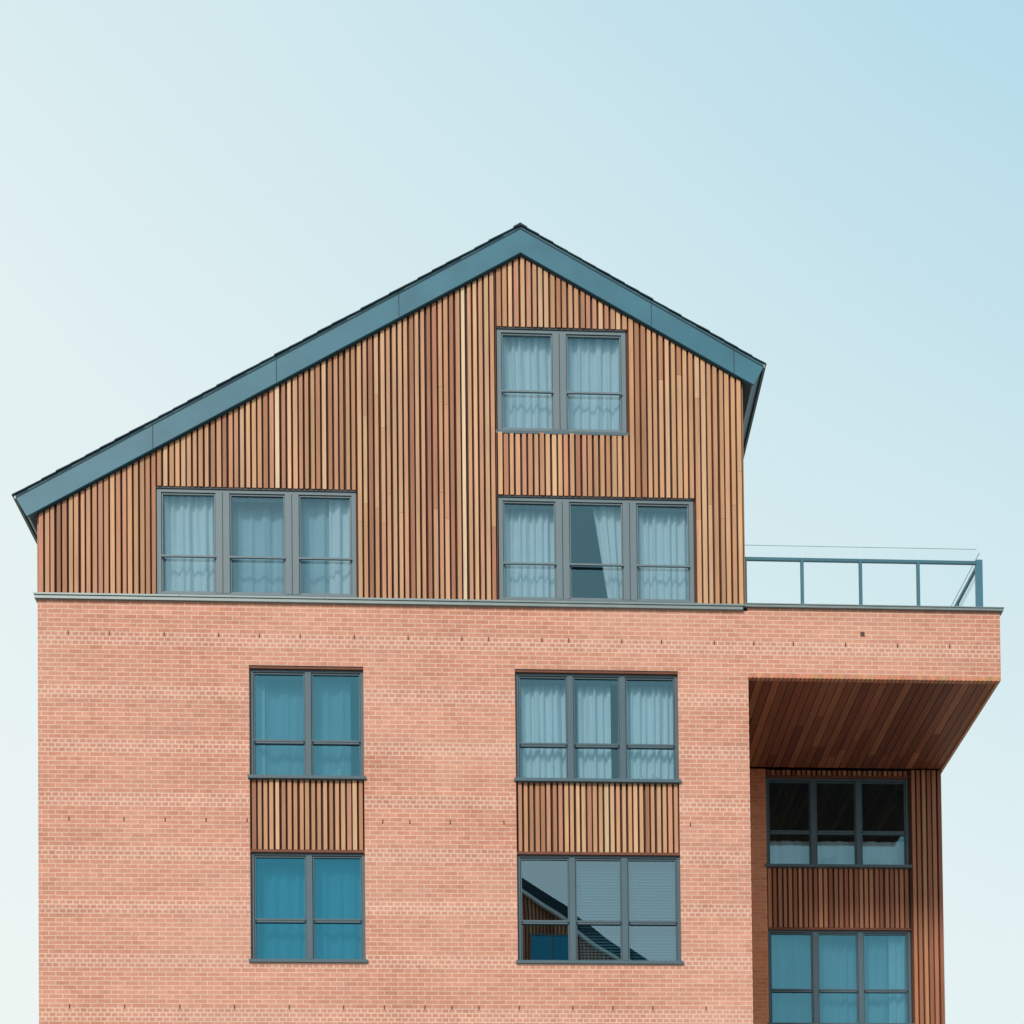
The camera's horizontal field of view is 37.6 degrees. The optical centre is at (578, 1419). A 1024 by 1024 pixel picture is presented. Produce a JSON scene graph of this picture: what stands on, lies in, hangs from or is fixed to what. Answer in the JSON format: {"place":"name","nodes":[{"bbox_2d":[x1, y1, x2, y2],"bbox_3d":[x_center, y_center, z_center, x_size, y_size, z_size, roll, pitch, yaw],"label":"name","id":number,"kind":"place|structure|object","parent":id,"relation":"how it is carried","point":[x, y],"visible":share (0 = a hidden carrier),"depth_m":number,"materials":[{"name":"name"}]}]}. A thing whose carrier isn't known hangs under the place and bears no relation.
{"place":"outdoors","nodes":[
{"label":"outdoors","id":0,"kind":"place"},
{"bbox_2d":[12,222,765,543],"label":"roof slates","id":1,"kind":"object","parent":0,"point":[365,307],"visible":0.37,"depth_m":25.22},
{"bbox_2d":[16,226,762,516],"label":"roof fascia","id":2,"kind":"structure","parent":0,"point":[317,350],"depth_m":25.22,"materials":[{"name":"metal"}]},
{"bbox_2d":[0,0,1023,1023],"label":"sky","id":3,"kind":"structure","parent":0,"point":[192,192],"materials":[{"name":"blue"}]},
{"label":"pavement","id":4,"kind":"structure","parent":0,"visible":0},
{"bbox_2d":[43,257,940,1023],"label":"batten backing","id":5,"kind":"object","parent":4,"relation":"on","point":[485,547],"visible":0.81,"depth_m":25.34,"materials":[{"name":"brown wood"}]},
{"bbox_2d":[37,384,745,603],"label":"flank battens","id":6,"kind":"object","parent":5,"relation":"attached to","point":[742,507],"visible":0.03,"depth_m":25.56,"materials":[{"name":"brown wood"}]},
{"bbox_2d":[25,257,761,535],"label":"roof deck","id":7,"kind":"structure","parent":5,"relation":"on","point":[749,393],"depth_m":25.94,"materials":[{"name":"metal"}]},
{"bbox_2d":[16,228,762,513],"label":"fascia seams","id":8,"kind":"object","parent":7,"relation":"attached to","point":[362,339],"visible":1,"depth_m":25.24,"materials":[{"name":"metal"}]},
{"bbox_2d":[14,364,764,542],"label":"eaves trim","id":9,"kind":"structure","parent":7,"relation":"attached to","point":[35,536],"depth_m":25.93,"materials":[{"name":"metal"}]},
{"bbox_2d":[39,256,944,1023],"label":"timber battens","id":10,"kind":"object","parent":5,"relation":"attached to","point":[265,408],"visible":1,"depth_m":25.30,"materials":[{"name":"brown wood"}]},
{"bbox_2d":[156,327,908,1022],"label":"window seals","id":11,"kind":"object","parent":5,"relation":"attached to","point":[554,681],"depth_m":25.39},
{"bbox_2d":[157,329,693,601],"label":"gable window frames","id":12,"kind":"structure","parent":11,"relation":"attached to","point":[629,557],"depth_m":25.37,"materials":[{"name":"grey metal"}]},
{"bbox_2d":[164,337,906,1022],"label":"curtains","id":13,"kind":"object","parent":5,"relation":"attached to","point":[188,521],"visible":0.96,"depth_m":25.57,"materials":[{"name":"fabric"}]},
{"bbox_2d":[232,501,888,1022],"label":"sheer curtains","id":14,"kind":"object","parent":5,"relation":"hanging from","point":[258,531],"visible":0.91,"depth_m":25.38,"materials":[{"name":"fabric"}]},
{"bbox_2d":[38,599,1000,1023],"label":"brick walls","id":15,"kind":"structure","parent":4,"relation":"on","point":[144,905],"depth_m":25.12,"materials":[{"name":"brick"}]},
{"bbox_2d":[68,631,949,1010],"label":"weep vents","id":16,"kind":"object","parent":15,"relation":"attached to","point":[450,821],"visible":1,"depth_m":25.15,"materials":[{"name":"plastic"}]},
{"bbox_2d":[163,339,903,959],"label":"rooms","id":17,"kind":"object","parent":15,"relation":"attached to","point":[544,890],"depth_m":28.09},
{"bbox_2d":[155,430,914,1023],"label":"window sills","id":18,"kind":"structure","parent":15,"relation":"attached to","point":[569,780],"depth_m":25.26,"materials":[{"name":"grey metal"}]},
{"bbox_2d":[249,666,910,930],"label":"window lintels","id":19,"kind":"structure","parent":15,"relation":"attached to","point":[568,853],"depth_m":25.34,"materials":[{"name":"grey metal"}]},
{"bbox_2d":[250,669,911,1022],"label":"brick window frames","id":20,"kind":"structure","parent":15,"relation":"in","point":[624,925],"depth_m":25.36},
{"bbox_2d":[334,767,895,864],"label":"sill ornaments","id":21,"kind":"object","parent":15,"relation":"attached to","point":[339,772],"visible":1,"depth_m":29.09,"materials":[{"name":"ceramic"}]},
{"bbox_2d":[576,862,675,960],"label":"venetian blinds","id":22,"kind":"object","parent":15,"relation":"attached to","point":[629,910],"visible":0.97,"depth_m":25.50,"materials":[{"name":"grey plastic"}]},
{"bbox_2d":[749,766,905,771],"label":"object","id":23,"kind":"structure","parent":15,"relation":"on","point":[831,769],"depth_m":31.53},
{"bbox_2d":[744,544,982,610],"bbox_3d":[4.710,-14.298,29.393,4.131,1.143,7.440,-1,-1,-3],"label":"glass balustrade","id":24,"kind":"object","parent":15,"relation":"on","point":[977,571],"visible":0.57,"depth_m":25.73,"materials":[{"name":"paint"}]},
{"bbox_2d":[748,679,994,768],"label":"terrace soffit boards","id":25,"kind":"object","parent":15,"relation":"on","point":[860,724],"visible":0.97,"depth_m":27.18,"materials":[{"name":"brown wood"}]},
{"bbox_2d":[748,673,999,683],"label":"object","id":26,"kind":"object","parent":15,"relation":"attached to","point":[878,678],"visible":1,"depth_m":25.60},
{"bbox_2d":[941,684,997,770],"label":"soffit edge trim","id":27,"kind":"structure","parent":15,"relation":"attached to","point":[970,725],"depth_m":27.32,"materials":[{"name":"brown wood"}]},
{"bbox_2d":[750,769,768,1023],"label":"recess brick","id":28,"kind":"object","parent":4,"relation":"on","point":[759,897],"visible":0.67,"depth_m":28.85,"materials":[{"name":"brown brick"}]}
]}

